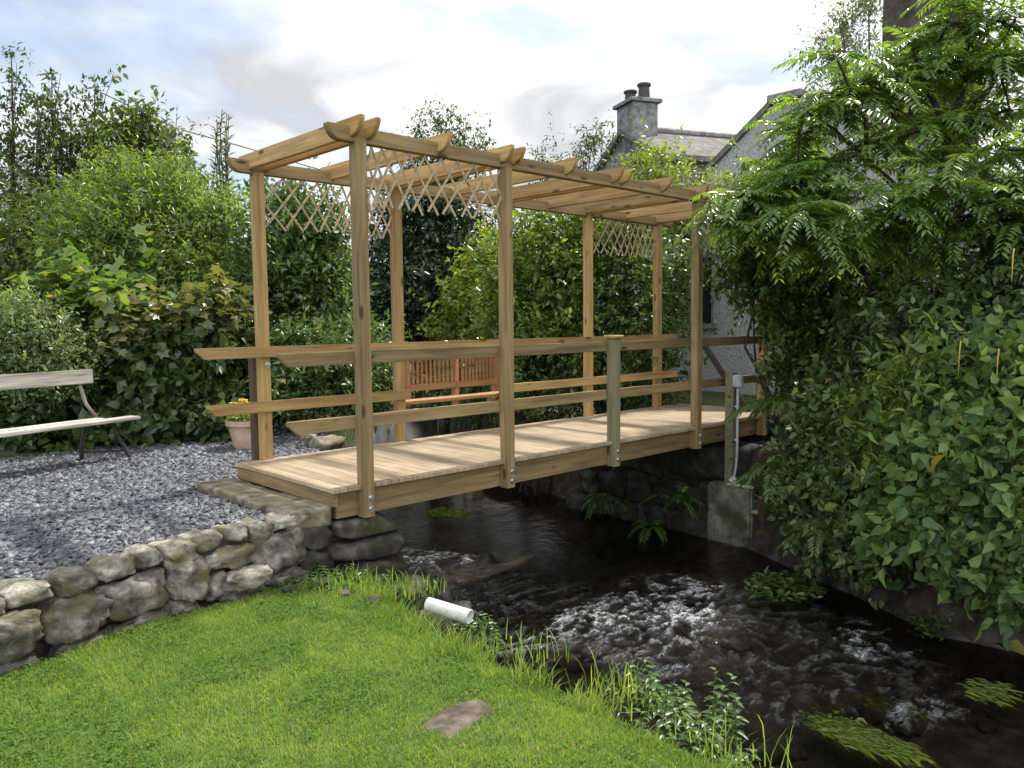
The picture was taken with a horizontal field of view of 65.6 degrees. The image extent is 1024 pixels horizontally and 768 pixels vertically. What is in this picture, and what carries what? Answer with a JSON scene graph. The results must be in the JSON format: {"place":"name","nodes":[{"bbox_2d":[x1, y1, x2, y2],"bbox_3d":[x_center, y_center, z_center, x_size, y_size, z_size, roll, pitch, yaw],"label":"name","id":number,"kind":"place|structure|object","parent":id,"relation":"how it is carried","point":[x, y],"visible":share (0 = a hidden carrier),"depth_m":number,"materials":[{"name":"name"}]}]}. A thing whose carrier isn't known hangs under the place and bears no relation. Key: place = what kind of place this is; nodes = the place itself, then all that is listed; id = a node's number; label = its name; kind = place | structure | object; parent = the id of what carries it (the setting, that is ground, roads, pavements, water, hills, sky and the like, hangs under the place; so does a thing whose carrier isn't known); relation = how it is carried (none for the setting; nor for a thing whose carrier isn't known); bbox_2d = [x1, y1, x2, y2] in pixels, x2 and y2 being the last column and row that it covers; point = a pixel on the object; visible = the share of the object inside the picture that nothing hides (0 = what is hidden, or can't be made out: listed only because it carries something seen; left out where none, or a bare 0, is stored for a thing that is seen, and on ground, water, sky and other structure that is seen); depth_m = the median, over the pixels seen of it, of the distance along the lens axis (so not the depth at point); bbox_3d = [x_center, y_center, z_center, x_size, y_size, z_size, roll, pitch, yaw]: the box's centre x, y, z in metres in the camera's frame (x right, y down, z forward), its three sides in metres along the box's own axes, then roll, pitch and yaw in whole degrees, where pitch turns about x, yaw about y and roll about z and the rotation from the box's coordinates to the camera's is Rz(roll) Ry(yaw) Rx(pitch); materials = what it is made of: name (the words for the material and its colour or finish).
{"place":"outdoors","nodes":[
{"label":"outdoors","id":0,"kind":"place"},
{"bbox_2d":[39,485,301,565],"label":"gravel yard","id":1,"kind":"structure","parent":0,"point":[258,485],"depth_m":6.87,"materials":[{"name":"grey gravel"}]},
{"bbox_2d":[0,427,329,580],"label":"slate gravel","id":2,"kind":"structure","parent":1,"relation":"on","point":[65,508],"depth_m":6.39,"materials":[{"name":"grey gravel"}]},
{"bbox_2d":[0,369,140,458],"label":"garden bench","id":3,"kind":"object","parent":2,"relation":"on","point":[39,379],"visible":0.91,"depth_m":8.09,"materials":[{"name":"grey wood"}]},
{"bbox_2d":[224,398,250,449],"bbox_3d":[-3.023,0.451,9.136,0.530,0.577,0.579,0,5,12],"label":"planter","id":4,"kind":"object","parent":2,"relation":"on","point":[238,426],"visible":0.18,"depth_m":8.96,"materials":[{"name":"ceramic"}]},
{"bbox_2d":[196,478,331,530],"bbox_3d":[-2.032,0.947,6.374,0.373,0.158,1.670,-5,6,-43],"label":"stone step","id":5,"kind":"object","parent":1,"relation":"on","point":[249,495],"visible":0.78,"depth_m":6.13,"materials":[{"name":"grey stone"}]},
{"bbox_2d":[299,434,316,446],"bbox_3d":[-2.365,0.660,9.208,0.222,0.215,0.236,-1,5,-8],"label":"stone","id":6,"kind":"object","parent":1,"relation":"on","point":[305,439],"visible":0.54,"depth_m":9.13,"materials":[{"name":"grey stone"}]},
{"bbox_2d":[228,280,417,435],"bbox_3d":[-2.454,-0.311,10.583,2.814,2.164,2.134,-5,6,-43],"label":"laurel bush","id":7,"kind":"object","parent":1,"relation":"on","point":[327,380],"visible":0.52,"depth_m":10.16,"materials":[{"name":"green plant"}]},
{"bbox_2d":[309,435,345,450],"bbox_3d":[-2.134,0.698,9.155,0.363,0.217,0.448,2,5,30],"label":"stone","id":8,"kind":"object","parent":1,"relation":"on","point":[328,442],"visible":0.72,"depth_m":9.01,"materials":[{"name":"beige stone"}]},
{"bbox_2d":[317,429,355,442],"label":"grass tuft","id":9,"kind":"object","parent":1,"relation":"on","point":[349,435],"visible":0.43,"depth_m":9.86,"materials":[{"name":"green plant"}]},
{"bbox_2d":[101,92,524,214],"bbox_3d":[-3.019,-6.021,22.808,15.653,3.269,0.441,-2,5,-22],"label":"overhead wire","id":10,"kind":"object","parent":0,"point":[246,147],"visible":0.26,"depth_m":20.95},
{"bbox_2d":[0,568,759,767],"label":"lawn","id":11,"kind":"structure","parent":0,"point":[460,743],"depth_m":3.61,"materials":[{"name":"green plant"}]},
{"bbox_2d":[260,574,323,593],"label":"nettle plant","id":12,"kind":"object","parent":11,"relation":"on","point":[294,580],"visible":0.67,"depth_m":5.49,"materials":[{"name":"green plant"}]},
{"bbox_2d":[299,563,381,604],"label":"grass tuft","id":13,"kind":"object","parent":11,"relation":"on","point":[340,589],"visible":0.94,"depth_m":5.28,"materials":[{"name":"green plant"}]},
{"bbox_2d":[0,574,689,767],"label":"clover","id":14,"kind":"object","parent":11,"relation":"on","point":[101,743],"visible":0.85,"depth_m":3.81,"materials":[{"name":"green plant"}]},
{"bbox_2d":[307,560,389,589],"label":"nettle plant","id":15,"kind":"object","parent":11,"relation":"on","point":[325,572],"visible":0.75,"depth_m":5.56,"materials":[{"name":"green plant"}]},
{"bbox_2d":[374,569,446,601],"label":"grass tuft","id":16,"kind":"object","parent":11,"relation":"on","point":[402,586],"visible":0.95,"depth_m":5.37,"materials":[{"name":"green plant"}]},
{"bbox_2d":[424,597,473,623],"bbox_3d":[-0.404,1.446,5.069,0.322,0.126,0.092,2,5,27],"label":"drain pipe","id":17,"kind":"object","parent":11,"relation":"on","point":[449,610],"visible":0.95,"depth_m":5.04,"materials":[{"name":"white plastic"}]},
{"bbox_2d":[421,700,497,739],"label":"stone slab","id":18,"kind":"structure","parent":11,"relation":"on","point":[454,718],"depth_m":3.56,"materials":[{"name":"beige stone"}]},
{"bbox_2d":[464,616,542,664],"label":"grass tuft","id":19,"kind":"object","parent":11,"relation":"on","point":[521,645],"visible":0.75,"depth_m":4.66,"materials":[{"name":"green plant"}]},
{"bbox_2d":[517,630,574,668],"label":"grass tuft","id":20,"kind":"object","parent":11,"relation":"on","point":[547,648],"visible":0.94,"depth_m":4.60,"materials":[{"name":"green plant"}]},
{"bbox_2d":[565,643,658,722],"bbox_3d":[0.506,1.527,4.108,0.506,0.230,0.602,1,5,14],"label":"grass tuft","id":21,"kind":"object","parent":11,"relation":"on","point":[623,687],"visible":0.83,"depth_m":4.11,"materials":[{"name":"green plant"}]},
{"bbox_2d":[664,706,794,767],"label":"grass tuft","id":22,"kind":"object","parent":11,"relation":"on","point":[740,751],"visible":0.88,"depth_m":3.53,"materials":[{"name":"green plant"}]},
{"bbox_2d":[332,407,442,448],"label":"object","id":23,"kind":"structure","parent":0,"point":[393,430],"depth_m":20.03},
{"bbox_2d":[424,507,471,519],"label":"water weed","id":24,"kind":"object","parent":23,"relation":"in","point":[439,513],"visible":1,"depth_m":11.12,"materials":[{"name":"green plant"}]},
{"bbox_2d":[0,321,806,458],"bbox_3d":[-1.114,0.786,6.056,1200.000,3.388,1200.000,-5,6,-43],"label":"ground","id":25,"kind":"structure","parent":0,"point":[711,398],"depth_m":12.96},
{"bbox_2d":[0,42,43,287],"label":"sapling","id":26,"kind":"object","parent":25,"relation":"on","point":[10,136],"visible":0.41,"depth_m":14.93,"materials":[{"name":"green plant"}]},
{"bbox_2d":[0,85,65,239],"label":"sapling","id":27,"kind":"object","parent":25,"relation":"on","point":[39,158],"visible":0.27,"depth_m":14.53,"materials":[{"name":"green plant"}]},
{"bbox_2d":[1,67,84,204],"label":"sapling","id":28,"kind":"object","parent":25,"relation":"on","point":[44,99],"visible":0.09,"depth_m":15.39,"materials":[{"name":"green plant"}]},
{"bbox_2d":[0,138,121,322],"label":"willow bush","id":29,"kind":"object","parent":25,"relation":"on","point":[11,252],"visible":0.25,"depth_m":12.13,"materials":[{"name":"green plant"}]},
{"bbox_2d":[0,265,126,450],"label":"privet bush","id":30,"kind":"object","parent":25,"relation":"on","point":[20,329],"visible":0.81,"depth_m":8.86,"materials":[{"name":"green plant"}]},
{"bbox_2d":[29,90,103,215],"bbox_3d":[-8.336,-2.736,14.815,1.537,5.517,1.806,-5,6,-43],"label":"sapling","id":31,"kind":"object","parent":25,"relation":"on","point":[70,143],"visible":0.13,"depth_m":14.74,"materials":[{"name":"green plant"}]},
{"bbox_2d":[0,223,176,338],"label":"young sycamore","id":32,"kind":"object","parent":25,"relation":"on","point":[91,298],"visible":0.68,"depth_m":9.58,"materials":[{"name":"green plant"}]},
{"bbox_2d":[51,68,146,308],"bbox_3d":[-7.894,-3.001,15.084,1.815,5.990,1.848,-1,4,-2],"label":"sapling","id":33,"kind":"object","parent":25,"relation":"on","point":[93,116],"visible":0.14,"depth_m":15.19,"materials":[{"name":"green plant"}]},
{"bbox_2d":[1,105,269,309],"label":"willow bush","id":34,"kind":"object","parent":25,"relation":"on","point":[132,202],"visible":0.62,"depth_m":11.49,"materials":[{"name":"green plant"}]},
{"bbox_2d":[51,64,233,293],"bbox_3d":[-7.906,-3.435,16.526,3.625,6.533,3.620,-5,6,-43],"label":"sycamore tree","id":35,"kind":"object","parent":25,"relation":"on","point":[142,122],"visible":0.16,"depth_m":16.59,"materials":[{"name":"green plant"}]},
{"bbox_2d":[0,283,291,452],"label":"ivy hedge","id":36,"kind":"object","parent":25,"relation":"on","point":[171,398],"visible":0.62,"depth_m":9.40,"materials":[{"name":"green plant"}]},
{"bbox_2d":[58,254,272,373],"bbox_3d":[-4.179,-0.445,9.912,2.333,2.280,1.662,-2,5,-16],"label":"young sycamore","id":37,"kind":"object","parent":25,"relation":"on","point":[189,304],"visible":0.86,"depth_m":9.52,"materials":[{"name":"green plant"}]},
{"bbox_2d":[160,111,191,245],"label":"buddleia bush","id":38,"kind":"object","parent":25,"relation":"on","point":[168,143],"visible":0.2,"depth_m":13.53,"materials":[{"name":"green plant"}]},
{"bbox_2d":[202,109,236,260],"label":"buddleia bush","id":39,"kind":"object","parent":25,"relation":"on","point":[226,149],"visible":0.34,"depth_m":12.85,"materials":[{"name":"green plant"}]},
{"bbox_2d":[198,156,382,420],"bbox_3d":[-3.234,-1.423,11.487,2.738,3.954,2.139,0,5,10],"label":"laurel bush","id":40,"kind":"object","parent":25,"relation":"on","point":[295,253],"visible":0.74,"depth_m":11.11,"materials":[{"name":"green plant"}]},
{"bbox_2d":[3,212,581,404],"bbox_3d":[-2.542,-2.358,25.491,47.626,7.961,13.168,0,5,9],"label":"wood","id":41,"kind":"object","parent":25,"relation":"on","point":[350,268],"depth_m":25.34,"materials":[{"name":"green plant"}]},
{"bbox_2d":[525,109,632,389],"bbox_3d":[1.090,-2.479,15.040,2.379,5.547,1.659,0,5,12],"label":"birch tree","id":42,"kind":"object","parent":25,"relation":"on","point":[594,142],"visible":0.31,"depth_m":14.97,"materials":[{"name":"green plant"}]},
{"bbox_2d":[557,109,753,407],"bbox_3d":[2.581,-2.097,13.350,3.688,5.042,2.103,-1,4,-1],"label":"elder tree","id":43,"kind":"object","parent":25,"relation":"on","point":[649,159],"visible":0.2,"depth_m":13.21,"materials":[{"name":"green plant"}]},
{"bbox_2d":[592,82,735,367],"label":"house","id":44,"kind":"structure","parent":25,"relation":"on","point":[707,145],"depth_m":19.59,"materials":[{"name":"stone"}]},
{"bbox_2d":[629,0,1020,394],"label":"house","id":45,"kind":"structure","parent":25,"relation":"on","point":[716,320],"depth_m":14.07,"materials":[{"name":"stone"}]},
{"bbox_2d":[667,254,717,327],"bbox_3d":[3.399,-1.726,14.926,0.190,1.355,1.120,-5,6,-43],"label":"window","id":46,"kind":"structure","parent":45,"relation":"in","point":[709,310],"depth_m":14.65,"materials":[{"name":"black glass"}]},
{"bbox_2d":[784,0,882,116],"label":"ash tree","id":47,"kind":"object","parent":25,"relation":"on","point":[842,31],"visible":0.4,"depth_m":21.87,"materials":[{"name":"green plant"}]},
{"bbox_2d":[672,0,1023,343],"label":"sumac tree","id":48,"kind":"object","parent":25,"relation":"on","point":[796,212],"visible":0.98,"depth_m":7.76,"materials":[{"name":"green plant"}]},
{"bbox_2d":[1012,248,1014,273],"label":"dead leaf","id":49,"kind":"object","parent":48,"relation":"hanging from","point":[1012,259],"visible":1,"depth_m":6.27,"materials":[{"name":"plant"}]},
{"bbox_2d":[0,0,1023,317],"label":"sky","id":50,"kind":"structure","parent":0,"point":[283,70],"materials":[{"name":"white"}]},
{"bbox_2d":[39,368,1023,657],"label":"stream bank","id":51,"kind":"structure","parent":0,"point":[963,626],"depth_m":8.95,"materials":[{"name":"grey stone"}]},
{"bbox_2d":[0,512,399,675],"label":"retaining wall","id":52,"kind":"structure","parent":51,"relation":"on","point":[55,611],"depth_m":4.70,"materials":[{"name":"stone"}]},
{"bbox_2d":[222,564,272,592],"bbox_3d":[-1.756,1.279,5.251,0.347,0.152,0.216,-5,6,-43],"label":"stone","id":53,"kind":"object","parent":52,"relation":"on","point":[242,579],"visible":1,"depth_m":5.18,"materials":[{"name":"grey stone"}]},
{"bbox_2d":[298,511,477,647],"bbox_3d":[-1.302,1.595,6.638,1.641,1.292,2.140,-5,6,-43],"label":"stone abutment","id":54,"kind":"object","parent":51,"relation":"on","point":[377,541],"visible":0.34,"depth_m":6.04,"materials":[{"name":"grey stone"}]},
{"bbox_2d":[194,114,781,518],"bbox_3d":[0.346,-0.688,8.653,7.184,2.968,2.244,-5,6,-43],"label":"footbridge","id":55,"kind":"object","parent":54,"relation":"on","point":[365,477],"visible":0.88,"depth_m":7.33,"materials":[{"name":"brown wood"}]},
{"bbox_2d":[702,346,750,411],"bbox_3d":[2.925,0.049,10.903,0.107,1.356,0.917,-4,5,-33],"label":"handrail","id":56,"kind":"object","parent":55,"relation":"attached to","point":[715,361],"visible":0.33,"depth_m":10.95,"materials":[{"name":"metal"}]},
{"bbox_2d":[450,611,504,651],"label":"nettle plant","id":57,"kind":"object","parent":51,"relation":"on","point":[478,627],"visible":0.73,"depth_m":5.90,"materials":[{"name":"green plant"}]},
{"bbox_2d":[412,150,716,430],"bbox_3d":[0.687,-1.276,12.211,4.886,4.651,3.074,0,5,8],"label":"viburnum bush","id":58,"kind":"object","parent":51,"relation":"on","point":[624,311],"visible":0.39,"depth_m":11.77,"materials":[{"name":"green plant"}]},
{"bbox_2d":[581,493,631,518],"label":"fern","id":59,"kind":"object","parent":51,"relation":"on","point":[602,497],"visible":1,"depth_m":10.11,"materials":[{"name":"green plant"}]},
{"bbox_2d":[604,657,690,719],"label":"nettle plant","id":60,"kind":"object","parent":51,"relation":"on","point":[641,691],"visible":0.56,"depth_m":4.32,"materials":[{"name":"green plant"}]},
{"bbox_2d":[638,486,708,517],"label":"fern","id":61,"kind":"object","parent":51,"relation":"on","point":[678,497],"visible":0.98,"depth_m":9.59,"materials":[{"name":"green plant"}]},
{"bbox_2d":[632,659,759,767],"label":"nettle plant","id":62,"kind":"object","parent":51,"relation":"on","point":[681,719],"visible":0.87,"depth_m":3.94,"materials":[{"name":"green plant"}]},
{"bbox_2d":[723,393,820,425],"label":"fern","id":63,"kind":"object","parent":51,"relation":"on","point":[767,404],"visible":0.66,"depth_m":8.54,"materials":[{"name":"green plant"}]},
{"bbox_2d":[684,107,985,443],"bbox_3d":[3.633,-1.341,9.445,2.701,4.270,3.546,-5,6,-43],"label":"rowan bush","id":64,"kind":"object","parent":51,"relation":"on","point":[788,325],"visible":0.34,"depth_m":9.25,"materials":[{"name":"green plant"}]},
{"bbox_2d":[750,258,922,610],"bbox_3d":[3.437,0.309,8.001,2.765,3.288,1.972,-10,11,-65],"label":"bramble bush","id":65,"kind":"object","parent":51,"relation":"on","point":[819,471],"visible":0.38,"depth_m":7.92,"materials":[{"name":"green plant"}]},
{"bbox_2d":[725,456,798,502],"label":"fern","id":66,"kind":"object","parent":65,"relation":"on","point":[758,470],"visible":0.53,"depth_m":8.39,"materials":[{"name":"green plant"}]},
{"bbox_2d":[778,521,851,577],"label":"fern","id":67,"kind":"object","parent":65,"relation":"on","point":[812,539],"visible":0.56,"depth_m":7.40,"materials":[{"name":"green plant"}]},
{"bbox_2d":[866,554,916,575],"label":"fern","id":68,"kind":"object","parent":51,"relation":"on","point":[870,571],"visible":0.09,"depth_m":6.90,"materials":[{"name":"green plant"}]},
{"bbox_2d":[818,291,1023,654],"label":"dogwood bush","id":69,"kind":"object","parent":51,"relation":"on","point":[978,573],"visible":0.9,"depth_m":6.15,"materials":[{"name":"green plant"}]},
{"bbox_2d":[958,340,961,373],"bbox_3d":[3.496,-0.208,6.190,0.057,0.263,0.010,-5,6,-43],"label":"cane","id":70,"kind":"object","parent":69,"relation":"hanging from","point":[959,354],"visible":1,"depth_m":6.17,"materials":[{"name":"plant"}]},
{"bbox_2d":[997,348,999,372],"bbox_3d":[3.670,-0.137,5.990,0.057,0.263,0.010,-5,6,-43],"label":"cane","id":71,"kind":"object","parent":69,"relation":"hanging from","point":[997,359],"visible":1,"depth_m":5.97,"materials":[{"name":"plant"}]},
{"bbox_2d":[822,189,1023,616],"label":"lilac bush","id":72,"kind":"object","parent":51,"relation":"on","point":[997,276],"visible":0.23,"depth_m":7.29,"materials":[{"name":"green plant"}]},
{"bbox_2d":[332,418,1023,767],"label":"stream bed","id":73,"kind":"object","parent":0,"point":[954,738],"visible":0.44,"depth_m":7.30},
{"bbox_2d":[343,119,514,436],"bbox_3d":[-1.686,-1.863,16.001,3.690,7.014,3.787,-5,6,-43],"label":"holly tree","id":74,"kind":"object","parent":73,"relation":"on","point":[426,263],"visible":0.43,"depth_m":15.40,"materials":[{"name":"green plant"}]},
{"bbox_2d":[396,87,496,434],"bbox_3d":[-1.482,-2.580,18.105,2.463,8.022,2.533,-5,6,-43],"label":"birch tree","id":75,"kind":"object","parent":73,"relation":"on","point":[437,121],"visible":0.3,"depth_m":17.92,"materials":[{"name":"green plant"}]},
{"bbox_2d":[408,219,526,431],"bbox_3d":[-0.503,-0.598,14.003,2.321,4.709,2.472,-5,6,-43],"label":"hazel bush","id":76,"kind":"object","parent":73,"relation":"on","point":[451,313],"visible":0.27,"depth_m":13.88,"materials":[{"name":"green plant"}]},
{"bbox_2d":[444,178,631,506],"bbox_3d":[0.301,-0.692,12.102,2.893,5.234,2.809,-5,6,-43],"label":"hornbeam bush","id":77,"kind":"object","parent":73,"relation":"on","point":[531,269],"visible":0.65,"depth_m":11.70,"materials":[{"name":"green plant"}]},
{"bbox_2d":[563,440,761,537],"bbox_3d":[1.965,1.317,10.663,0.769,1.321,2.902,-5,6,-43],"label":"stone abutment","id":78,"kind":"object","parent":73,"relation":"on","point":[694,467],"visible":0.59,"depth_m":10.33,"materials":[{"name":"grey stone"}]},
{"bbox_2d":[464,531,1013,767],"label":"stream stones","id":79,"kind":"object","parent":73,"relation":"on","point":[907,728],"visible":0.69,"depth_m":6.74,"materials":[{"name":"grey stone"}]},
{"bbox_2d":[406,496,952,707],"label":"water","id":80,"kind":"structure","parent":0,"point":[449,573],"depth_m":7.12,"materials":[{"name":"liquid"}]},
{"bbox_2d":[625,519,669,551],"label":"fern","id":81,"kind":"object","parent":80,"relation":"on","point":[654,522],"visible":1,"depth_m":9.80,"materials":[{"name":"green plant"}]},
{"bbox_2d":[707,480,758,548],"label":"concrete block","id":82,"kind":"structure","parent":80,"relation":"in","point":[730,519],"depth_m":9.45,"materials":[{"name":"grey concrete"}]},
{"bbox_2d":[724,372,736,483],"bbox_3d":[2.605,0.540,9.458,0.100,1.360,0.100,-5,6,-43],"label":"wooden post","id":83,"kind":"object","parent":82,"relation":"on","point":[730,428],"visible":0.74,"depth_m":9.42,"materials":[{"name":"grey wood"}]},
{"bbox_2d":[728,375,742,483],"bbox_3d":[2.636,0.549,9.370,0.131,1.315,0.128,-5,6,-43],"label":"junction box","id":84,"kind":"object","parent":83,"relation":"attached to","point":[737,382],"visible":0.88,"depth_m":9.36,"materials":[{"name":"grey plastic"}]},
{"bbox_2d":[727,483,753,488],"bbox_3d":[2.692,1.198,9.345,0.050,0.022,0.340,-5,6,-43],"label":"metal strip","id":85,"kind":"object","parent":82,"relation":"on","point":[739,485],"visible":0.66,"depth_m":9.33,"materials":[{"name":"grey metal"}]},
{"bbox_2d":[743,566,830,602],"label":"water weed","id":86,"kind":"object","parent":80,"relation":"on","point":[792,581],"visible":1,"depth_m":7.78,"materials":[{"name":"green plant"}]},
{"bbox_2d":[801,703,895,745],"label":"water weed","id":87,"kind":"object","parent":80,"relation":"on","point":[858,720],"visible":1,"depth_m":5.16,"materials":[{"name":"green plant"}]},
{"bbox_2d":[793,713,941,767],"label":"water weed","id":88,"kind":"object","parent":80,"relation":"in","point":[904,752],"visible":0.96,"depth_m":4.99,"materials":[{"name":"green plant"}]},
{"bbox_2d":[849,694,936,728],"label":"water weed","id":89,"kind":"object","parent":80,"relation":"in","point":[900,710],"visible":1,"depth_m":5.44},
{"bbox_2d":[896,608,961,640],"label":"water weed","id":90,"kind":"object","parent":80,"relation":"on","point":[920,624],"visible":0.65,"depth_m":6.70,"materials":[{"name":"green plant"}]},
{"bbox_2d":[956,678,1023,711],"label":"water weed","id":91,"kind":"object","parent":80,"relation":"in","point":[979,693],"visible":1,"depth_m":5.65,"materials":[{"name":"green plant"}]}
]}

